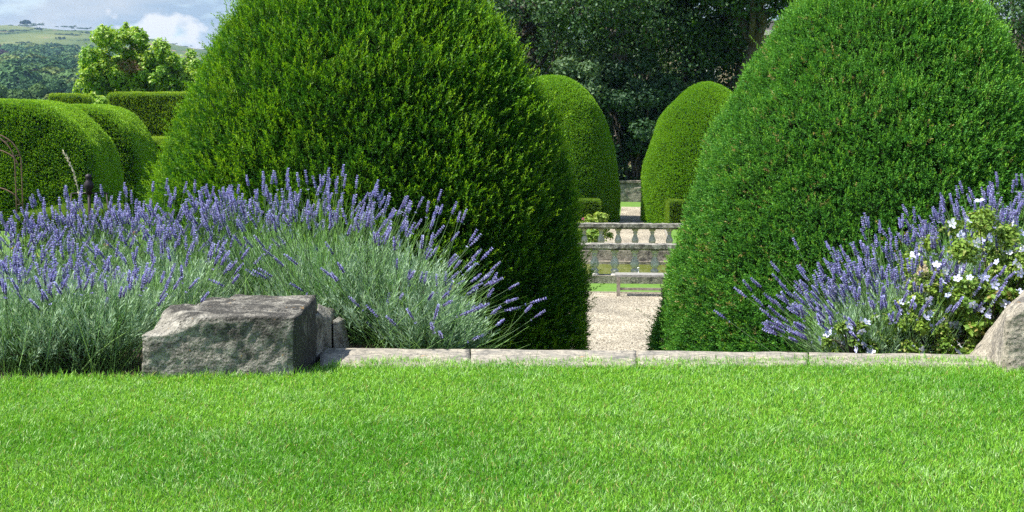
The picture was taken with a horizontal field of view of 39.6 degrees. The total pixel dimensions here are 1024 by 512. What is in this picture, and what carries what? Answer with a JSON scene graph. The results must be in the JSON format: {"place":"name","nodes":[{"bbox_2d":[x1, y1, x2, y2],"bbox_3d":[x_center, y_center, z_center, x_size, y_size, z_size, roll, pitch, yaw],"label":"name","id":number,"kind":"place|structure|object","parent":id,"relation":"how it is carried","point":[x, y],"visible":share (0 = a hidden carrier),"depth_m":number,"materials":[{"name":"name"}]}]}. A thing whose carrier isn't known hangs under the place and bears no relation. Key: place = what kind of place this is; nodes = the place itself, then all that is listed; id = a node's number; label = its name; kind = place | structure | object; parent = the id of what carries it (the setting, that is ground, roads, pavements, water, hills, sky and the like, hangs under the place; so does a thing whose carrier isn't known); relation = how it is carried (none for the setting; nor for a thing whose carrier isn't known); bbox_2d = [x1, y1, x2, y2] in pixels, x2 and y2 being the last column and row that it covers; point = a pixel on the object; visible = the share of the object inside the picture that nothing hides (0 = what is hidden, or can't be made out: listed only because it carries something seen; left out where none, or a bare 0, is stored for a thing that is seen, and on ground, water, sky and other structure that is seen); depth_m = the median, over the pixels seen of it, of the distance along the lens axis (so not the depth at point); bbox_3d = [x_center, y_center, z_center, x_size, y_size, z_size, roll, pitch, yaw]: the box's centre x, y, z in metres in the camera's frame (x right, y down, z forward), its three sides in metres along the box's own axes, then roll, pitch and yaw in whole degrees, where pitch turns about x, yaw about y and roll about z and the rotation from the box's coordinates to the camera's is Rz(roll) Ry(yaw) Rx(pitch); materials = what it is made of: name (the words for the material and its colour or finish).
{"place":"outdoors","nodes":[
{"label":"outdoors","id":0,"kind":"place"},
{"bbox_2d":[19,20,30,23],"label":"tree","id":1,"kind":"object","parent":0,"point":[25,22],"visible":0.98,"depth_m":2265.98,"materials":[{"name":"green plant"}]},
{"bbox_2d":[73,233,135,267],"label":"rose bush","id":2,"kind":"object","parent":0,"point":[112,245],"visible":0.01,"depth_m":8.64,"materials":[{"name":"green plant"}]},
{"bbox_2d":[0,25,679,380],"bbox_3d":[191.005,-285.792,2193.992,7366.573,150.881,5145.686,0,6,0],"label":"ground","id":3,"kind":"structure","parent":0,"point":[38,36],"depth_m":56.32,"materials":[{"name":"green plant"}]},
{"bbox_2d":[0,135,23,212],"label":"garden arch","id":4,"kind":"structure","parent":3,"relation":"on","point":[16,189],"depth_m":42.75,"materials":[{"name":"metal"}]},
{"bbox_2d":[1,29,32,31],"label":"gorse clump","id":5,"kind":"object","parent":3,"relation":"on","point":[18,30],"visible":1,"depth_m":1976.79,"materials":[{"name":"green plant"}]},
{"bbox_2d":[8,81,31,89],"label":"valley tree","id":6,"kind":"object","parent":3,"relation":"on","point":[25,85],"visible":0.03,"depth_m":398.09,"materials":[{"name":"green plant"}]},
{"bbox_2d":[0,83,48,99],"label":"valley tree","id":7,"kind":"object","parent":3,"relation":"on","point":[33,91],"visible":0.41,"depth_m":296.39,"materials":[{"name":"green plant"}]},
{"bbox_2d":[9,24,43,26],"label":"gorse clump","id":8,"kind":"object","parent":3,"relation":"on","point":[28,25],"visible":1,"depth_m":2109.19,"materials":[{"name":"green plant"}]},
{"bbox_2d":[0,251,70,331],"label":"lavender bush","id":9,"kind":"object","parent":3,"relation":"on","point":[28,271],"visible":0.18,"depth_m":6.23,"materials":[{"name":"purple plant"}]},
{"bbox_2d":[0,235,74,268],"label":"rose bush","id":10,"kind":"object","parent":3,"relation":"on","point":[24,244],"visible":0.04,"depth_m":8.55,"materials":[{"name":"green plant"}]},
{"bbox_2d":[0,203,102,297],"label":"lavender bush","id":11,"kind":"object","parent":3,"relation":"on","point":[42,235],"visible":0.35,"depth_m":6.96,"materials":[{"name":"purple plant"}]},
{"bbox_2d":[39,78,68,92],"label":"valley tree","id":12,"kind":"object","parent":3,"relation":"on","point":[54,85],"visible":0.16,"depth_m":383.02,"materials":[{"name":"green plant"}]},
{"bbox_2d":[0,98,123,230],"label":"clipped hedge","id":13,"kind":"object","parent":3,"relation":"on","point":[41,134],"visible":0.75,"depth_m":44.00,"materials":[{"name":"green plant"}]},
{"bbox_2d":[0,236,125,375],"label":"lavender bush","id":14,"kind":"object","parent":3,"relation":"on","point":[22,356],"visible":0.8,"depth_m":5.96,"materials":[{"name":"green plant"}]},
{"bbox_2d":[12,203,126,248],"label":"box hedge","id":15,"kind":"object","parent":3,"relation":"on","point":[31,212],"visible":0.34,"depth_m":38.80,"materials":[{"name":"green plant"}]},
{"bbox_2d":[47,93,93,103],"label":"clipped hedge","id":16,"kind":"object","parent":3,"relation":"on","point":[80,98],"visible":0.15,"depth_m":59.72,"materials":[{"name":"green plant"}]},
{"bbox_2d":[67,81,74,86],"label":"valley tree","id":17,"kind":"object","parent":3,"relation":"on","point":[71,83],"visible":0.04,"depth_m":391.85,"materials":[{"name":"green plant"}]},
{"bbox_2d":[63,150,80,217],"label":"grass stalk","id":18,"kind":"object","parent":3,"relation":"on","point":[70,165],"depth_m":7.20,"materials":[{"name":"beige plant"}]},
{"bbox_2d":[64,85,83,96],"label":"valley tree","id":19,"kind":"object","parent":3,"relation":"on","point":[69,89],"visible":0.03,"depth_m":345.02,"materials":[{"name":"green plant"}]},
{"bbox_2d":[69,174,111,240],"bbox_3d":[-2.649,-0.164,8.931,0.309,0.707,0.064,0,6,0],"label":"plant support","id":20,"kind":"object","parent":3,"relation":"on","point":[88,185],"visible":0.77,"depth_m":8.90,"materials":[{"name":"grey metal"}]},
{"bbox_2d":[0,185,197,307],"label":"lavender bush","id":21,"kind":"object","parent":3,"relation":"on","point":[108,222],"visible":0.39,"depth_m":7.05,"materials":[{"name":"purple plant"}]},
{"bbox_2d":[0,42,202,89],"bbox_3d":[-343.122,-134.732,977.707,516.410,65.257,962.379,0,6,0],"label":"hillside wood","id":22,"kind":"object","parent":3,"relation":"on","point":[33,63],"visible":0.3,"depth_m":653.66,"materials":[{"name":"green plant"}]},
{"bbox_2d":[0,238,209,376],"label":"lavender bush","id":23,"kind":"object","parent":3,"relation":"on","point":[121,315],"visible":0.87,"depth_m":6.01,"materials":[{"name":"green plant"}]},
{"bbox_2d":[81,325,136,369],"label":"grass stalk","id":24,"kind":"object","parent":3,"relation":"on","point":[104,347],"depth_m":5.90,"materials":[{"name":"green plant"}]},
{"bbox_2d":[68,103,159,217],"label":"clipped hedge","id":25,"kind":"object","parent":3,"relation":"on","point":[127,132],"visible":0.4,"depth_m":49.18,"materials":[{"name":"green plant"}]},
{"bbox_2d":[71,21,200,103],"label":"broadleaf tree","id":26,"kind":"object","parent":3,"relation":"on","point":[135,65],"visible":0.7,"depth_m":72.42,"materials":[{"name":"green plant"}]},
{"bbox_2d":[40,178,235,295],"bbox_3d":[-1.860,-0.004,7.261,0.968,0.780,0.981,-3,7,-28],"label":"lavender bush","id":27,"kind":"object","parent":3,"relation":"on","point":[138,220],"visible":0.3,"depth_m":7.20,"materials":[{"name":"purple plant"}]},
{"bbox_2d":[106,91,187,135],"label":"clipped hedge","id":28,"kind":"object","parent":3,"relation":"on","point":[148,109],"visible":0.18,"depth_m":55.73,"materials":[{"name":"green plant"}]},
{"bbox_2d":[151,135,173,201],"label":"clipped hedge","id":29,"kind":"object","parent":3,"relation":"on","point":[157,139],"visible":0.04,"depth_m":52.06,"materials":[{"name":"green plant"}]},
{"bbox_2d":[76,222,271,342],"bbox_3d":[-1.634,0.136,6.760,0.832,0.607,0.848,-5,8,-42],"label":"lavender bush","id":30,"kind":"object","parent":3,"relation":"on","point":[198,289],"visible":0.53,"depth_m":6.69,"materials":[{"name":"green plant"}]},
{"bbox_2d":[104,184,323,291],"bbox_3d":[-1.522,0.001,7.337,1.125,0.756,1.002,0,6,0],"label":"lavender bush","id":31,"kind":"object","parent":3,"relation":"on","point":[180,229],"visible":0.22,"depth_m":7.17,"materials":[{"name":"purple plant"}]},
{"bbox_2d":[142,294,319,377],"bbox_3d":[-1.159,0.359,5.949,0.653,0.332,0.565,0,6,0],"label":"stone block","id":32,"kind":"object","parent":3,"relation":"on","point":[246,334],"depth_m":5.70,"materials":[{"name":"stone"}]},
{"bbox_2d":[174,168,383,297],"bbox_3d":[-1.137,-0.012,7.046,1.056,0.842,1.031,0,6,0],"label":"lavender bush","id":33,"kind":"object","parent":3,"relation":"on","point":[233,203],"visible":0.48,"depth_m":7.00,"materials":[{"name":"purple plant"}]},
{"bbox_2d":[315,304,335,359],"bbox_3d":[-0.841,0.343,6.378,0.070,0.248,0.537,0,6,0],"label":"stone block","id":34,"kind":"object","parent":3,"relation":"on","point":[325,318],"depth_m":6.27,"materials":[{"name":"stone"}]},
{"bbox_2d":[227,164,444,344],"bbox_3d":[-0.851,-0.008,6.861,1.054,0.870,0.956,0,6,0],"label":"lavender bush","id":35,"kind":"object","parent":3,"relation":"on","point":[319,255],"visible":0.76,"depth_m":6.73,"materials":[{"name":"green plant"}]},
{"bbox_2d":[333,317,349,347],"bbox_3d":[-0.774,0.366,6.484,0.056,0.180,0.227,0,6,0],"label":"stone block","id":36,"kind":"object","parent":3,"relation":"on","point":[340,337],"depth_m":6.40,"materials":[{"name":"stone"}]},
{"bbox_2d":[136,0,604,349],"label":"yew topiary","id":37,"kind":"object","parent":3,"relation":"on","point":[415,101],"visible":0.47,"depth_m":11.04,"materials":[{"name":"green plant"}]},
{"bbox_2d":[209,189,546,347],"bbox_3d":[-0.556,0.064,6.749,1.392,0.752,1.262,-6,8,-43],"label":"lavender bush","id":38,"kind":"object","parent":3,"relation":"on","point":[399,282],"visible":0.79,"depth_m":6.65,"materials":[{"name":"green plant"}]},
{"bbox_2d":[320,348,469,367],"bbox_3d":[-0.517,0.609,6.147,0.689,0.369,0.469,0,6,0],"label":"kerb stone","id":39,"kind":"object","parent":3,"relation":"on","point":[347,354],"visible":0.24,"depth_m":6.12,"materials":[{"name":"stone"}]},
{"bbox_2d":[345,271,544,354],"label":"lavender bush","id":40,"kind":"object","parent":3,"relation":"on","point":[465,333],"visible":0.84,"depth_m":6.52,"materials":[{"name":"green plant"}]},
{"bbox_2d":[472,0,545,65],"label":"broadleaf tree","id":41,"kind":"object","parent":3,"relation":"on","point":[515,20],"depth_m":64.81,"materials":[{"name":"green plant"}]},
{"bbox_2d":[529,70,553,76],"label":"shrub","id":42,"kind":"object","parent":3,"relation":"on","point":[540,74],"depth_m":60.03,"materials":[{"name":"green plant"}]},
{"bbox_2d":[485,0,608,79],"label":"broadleaf tree","id":43,"kind":"object","parent":3,"relation":"on","point":[523,9],"visible":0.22,"depth_m":61.31,"materials":[{"name":"green plant"}]},
{"bbox_2d":[471,349,636,367],"bbox_3d":[0.183,0.610,6.135,0.734,0.369,0.441,0,6,0],"label":"kerb stone","id":44,"kind":"object","parent":3,"relation":"on","point":[485,355],"visible":0.23,"depth_m":6.10,"materials":[{"name":"stone"}]},
{"bbox_2d":[530,74,620,222],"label":"yew topiary","id":45,"kind":"object","parent":3,"relation":"on","point":[592,151],"visible":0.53,"depth_m":46.77,"materials":[{"name":"green plant"}]},
{"bbox_2d":[550,55,621,144],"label":"shrub","id":46,"kind":"object","parent":3,"relation":"on","point":[571,69],"visible":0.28,"depth_m":57.66,"materials":[{"name":"green plant"}]},
{"bbox_2d":[578,197,600,221],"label":"box hedge","id":47,"kind":"object","parent":3,"relation":"on","point":[593,205],"visible":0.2,"depth_m":45.54,"materials":[{"name":"green plant"}]},
{"bbox_2d":[509,1,673,109],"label":"broadleaf tree","id":48,"kind":"object","parent":3,"relation":"on","point":[565,39],"visible":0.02,"depth_m":71.43,"materials":[{"name":"green plant"}]},
{"bbox_2d":[586,229,598,242],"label":"shrub","id":49,"kind":"object","parent":3,"relation":"on","point":[590,234],"visible":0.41,"depth_m":37.21,"materials":[{"name":"green plant"}]},
{"bbox_2d":[577,212,613,242],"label":"shrub","id":50,"kind":"object","parent":3,"relation":"on","point":[600,217],"visible":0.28,"depth_m":38.27,"materials":[{"name":"green plant"}]},
{"bbox_2d":[529,16,671,81],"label":"broadleaf tree","id":51,"kind":"object","parent":3,"relation":"on","point":[581,43],"visible":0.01,"depth_m":83.72,"materials":[{"name":"green plant"}]},
{"bbox_2d":[528,0,706,168],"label":"broadleaf tree","id":52,"kind":"object","parent":3,"relation":"on","point":[614,19],"visible":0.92,"depth_m":58.99,"materials":[{"name":"green plant"}]},
{"bbox_2d":[580,257,666,264],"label":"pool wall","id":53,"kind":"structure","parent":3,"relation":"on","point":[641,260],"depth_m":36.20,"materials":[{"name":"stone"}]},
{"bbox_2d":[578,223,680,259],"bbox_3d":[3.017,-0.381,36.370,8.710,0.918,0.374,1,6,5],"label":"balustrade","id":54,"kind":"object","parent":53,"relation":"on","point":[635,228],"visible":0.23,"depth_m":36.25,"materials":[{"name":"stone"}]},
{"bbox_2d":[589,291,660,292],"bbox_3d":[2.400,0.759,29.280,24.000,0.040,0.050,1,6,5],"label":"path edging","id":55,"kind":"object","parent":3,"relation":"on","point":[625,292],"visible":0.09,"depth_m":29.26,"materials":[{"name":"grey stone"}]},
{"bbox_2d":[581,243,676,283],"bbox_3d":[2.546,0.183,30.918,8.707,0.917,0.374,1,6,5],"label":"balustrade","id":56,"kind":"object","parent":3,"relation":"on","point":[635,249],"visible":0.16,"depth_m":30.81,"materials":[{"name":"stone"}]},
{"bbox_2d":[619,180,640,201],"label":"garden wall","id":57,"kind":"structure","parent":3,"relation":"on","point":[630,191],"depth_m":57.83,"materials":[{"name":"stone"}]},
{"bbox_2d":[600,96,662,178],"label":"shrub","id":58,"kind":"object","parent":3,"relation":"on","point":[630,172],"visible":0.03,"depth_m":63.83,"materials":[{"name":"green plant"}]},
{"bbox_2d":[593,51,688,179],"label":"shrub","id":59,"kind":"object","parent":3,"relation":"on","point":[613,99],"visible":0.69,"depth_m":58.38,"materials":[{"name":"green plant"}]},
{"bbox_2d":[562,1,720,177],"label":"broadleaf tree","id":60,"kind":"object","parent":3,"relation":"on","point":[644,77],"visible":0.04,"depth_m":68.64,"materials":[{"name":"green plant"}]},
{"bbox_2d":[616,69,700,164],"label":"shrub","id":61,"kind":"object","parent":3,"relation":"on","point":[636,147],"visible":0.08,"depth_m":58.95,"materials":[{"name":"green plant"}]},
{"bbox_2d":[664,198,688,222],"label":"box hedge","id":62,"kind":"object","parent":3,"relation":"on","point":[673,209],"visible":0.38,"depth_m":45.36,"materials":[{"name":"green plant"}]},
{"bbox_2d":[640,81,733,222],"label":"yew topiary","id":63,"kind":"object","parent":3,"relation":"on","point":[682,123],"visible":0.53,"depth_m":46.52,"materials":[{"name":"green plant"}]},
{"bbox_2d":[627,0,768,113],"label":"broadleaf tree","id":64,"kind":"object","parent":3,"relation":"on","point":[692,43],"visible":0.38,"depth_m":60.43,"materials":[{"name":"green plant"}]},
{"bbox_2d":[687,69,727,89],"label":"shrub","id":65,"kind":"object","parent":3,"relation":"on","point":[705,75],"depth_m":60.51,"materials":[{"name":"green plant"}]},
{"bbox_2d":[652,0,786,87],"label":"broadleaf tree","id":66,"kind":"object","parent":3,"relation":"on","point":[739,56],"visible":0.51,"depth_m":60.42,"materials":[{"name":"green plant"}]},
{"bbox_2d":[638,351,807,366],"bbox_3d":[0.911,0.611,6.120,0.776,0.370,0.384,0,6,0],"label":"kerb stone","id":67,"kind":"object","parent":3,"relation":"on","point":[699,354],"visible":0.24,"depth_m":6.09,"materials":[{"name":"stone"}]},
{"bbox_2d":[687,0,794,74],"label":"broadleaf tree","id":68,"kind":"object","parent":3,"relation":"on","point":[754,32],"visible":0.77,"depth_m":59.04,"materials":[{"name":"green plant"}]},
{"bbox_2d":[628,19,1017,164],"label":"stone house","id":69,"kind":"structure","parent":3,"relation":"on","point":[769,28],"depth_m":94.38,"materials":[{"name":"stone"}]},
{"bbox_2d":[636,0,1023,354],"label":"yew topiary","id":70,"kind":"object","parent":3,"relation":"on","point":[834,122],"visible":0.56,"depth_m":10.86,"materials":[{"name":"green plant"}]},
{"bbox_2d":[818,317,878,353],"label":"flowering shrub","id":71,"kind":"object","parent":3,"relation":"on","point":[855,344],"visible":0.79,"depth_m":6.43,"materials":[{"name":"green plant"}]},
{"bbox_2d":[714,257,984,356],"bbox_3d":[1.606,0.296,6.655,1.025,0.586,0.967,-3,7,-28],"label":"lavender bush","id":72,"kind":"object","parent":3,"relation":"on","point":[857,316],"visible":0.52,"depth_m":6.51,"materials":[{"name":"purple plant"}]},
{"bbox_2d":[734,213,1022,357],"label":"lavender bush","id":73,"kind":"object","parent":3,"relation":"on","point":[915,289],"visible":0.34,"depth_m":6.68,"materials":[{"name":"purple plant"}]},
{"bbox_2d":[908,263,933,298],"bbox_3d":[1.903,0.230,6.607,0.141,0.401,0.099,2,6,20],"label":"dry seed head","id":74,"kind":"object","parent":73,"relation":"on","point":[924,268],"visible":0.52,"depth_m":6.58},
{"bbox_2d":[779,243,1007,353],"bbox_3d":[1.798,0.273,6.651,1.105,0.673,0.960,3,7,27],"label":"lavender bush","id":75,"kind":"object","parent":3,"relation":"on","point":[891,320],"visible":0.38,"depth_m":6.56,"materials":[{"name":"purple plant"}]},
{"bbox_2d":[809,352,992,367],"bbox_3d":[1.663,0.616,6.075,0.835,0.368,0.321,0,6,4],"label":"kerb stone","id":76,"kind":"object","parent":3,"relation":"on","point":[841,355],"visible":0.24,"depth_m":6.04,"materials":[{"name":"stone"}]},
{"bbox_2d":[797,201,1023,346],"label":"lavender bush","id":77,"kind":"object","parent":3,"relation":"on","point":[933,243],"visible":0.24,"depth_m":6.84,"materials":[{"name":"purple plant"}]},
{"bbox_2d":[857,278,988,354],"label":"flowering shrub","id":78,"kind":"object","parent":3,"relation":"on","point":[941,345],"visible":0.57,"depth_m":6.42,"materials":[{"name":"green plant"}]},
{"bbox_2d":[880,185,1023,307],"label":"lavender bush","id":79,"kind":"object","parent":3,"relation":"on","point":[1011,216],"visible":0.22,"depth_m":7.08,"materials":[{"name":"purple plant"}]},
{"bbox_2d":[896,198,1023,350],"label":"flowering shrub","id":80,"kind":"object","parent":3,"relation":"on","point":[981,221],"visible":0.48,"depth_m":6.56,"materials":[{"name":"green plant"}]},
{"bbox_2d":[928,172,1023,282],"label":"lavender bush","id":81,"kind":"object","parent":3,"relation":"on","point":[992,200],"visible":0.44,"depth_m":7.16,"materials":[{"name":"purple plant"}]},
{"bbox_2d":[934,285,1018,353],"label":"flowering shrub","id":82,"kind":"object","parent":3,"relation":"on","point":[1008,295],"visible":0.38,"depth_m":6.39,"materials":[{"name":"green plant"}]},
{"bbox_2d":[969,290,1023,371],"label":"stone block","id":83,"kind":"object","parent":3,"relation":"on","point":[1002,340],"depth_m":5.84,"materials":[{"name":"stone"}]},
{"bbox_2d":[983,0,1023,71],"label":"broadleaf tree","id":84,"kind":"object","parent":3,"relation":"on","point":[1015,23],"visible":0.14,"depth_m":65.62,"materials":[{"name":"green plant"}]},
{"bbox_2d":[0,0,1021,60],"label":"sky","id":85,"kind":"structure","parent":0,"point":[182,22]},
{"bbox_2d":[0,350,1023,511],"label":"lawn","id":86,"kind":"structure","parent":0,"point":[645,462],"depth_m":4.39,"materials":[{"name":"green plant"}]},
{"bbox_2d":[586,292,662,360],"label":"gravel path","id":87,"kind":"structure","parent":0,"point":[620,322],"depth_m":25.54,"materials":[{"name":"beige gravel"}]},
{"bbox_2d":[615,272,667,295],"bbox_3d":[2.903,0.584,28.815,1.621,0.447,0.412,1,6,5],"label":"wooden bench","id":88,"kind":"object","parent":87,"relation":"on","point":[618,275],"visible":0.56,"depth_m":28.67,"materials":[{"name":"grey wood"}]},
{"bbox_2d":[583,264,666,273],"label":"water","id":89,"kind":"structure","parent":0,"point":[607,268],"depth_m":35.18,"materials":[{"name":"green liquid"}]},
{"bbox_2d":[619,207,643,222],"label":"gravel path","id":90,"kind":"structure","parent":0,"point":[629,214],"depth_m":50.43,"materials":[{"name":"beige gravel"}]},
{"bbox_2d":[603,229,665,242],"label":"gravel path","id":91,"kind":"structure","parent":0,"point":[643,235],"depth_m":42.14,"materials":[{"name":"beige gravel"}]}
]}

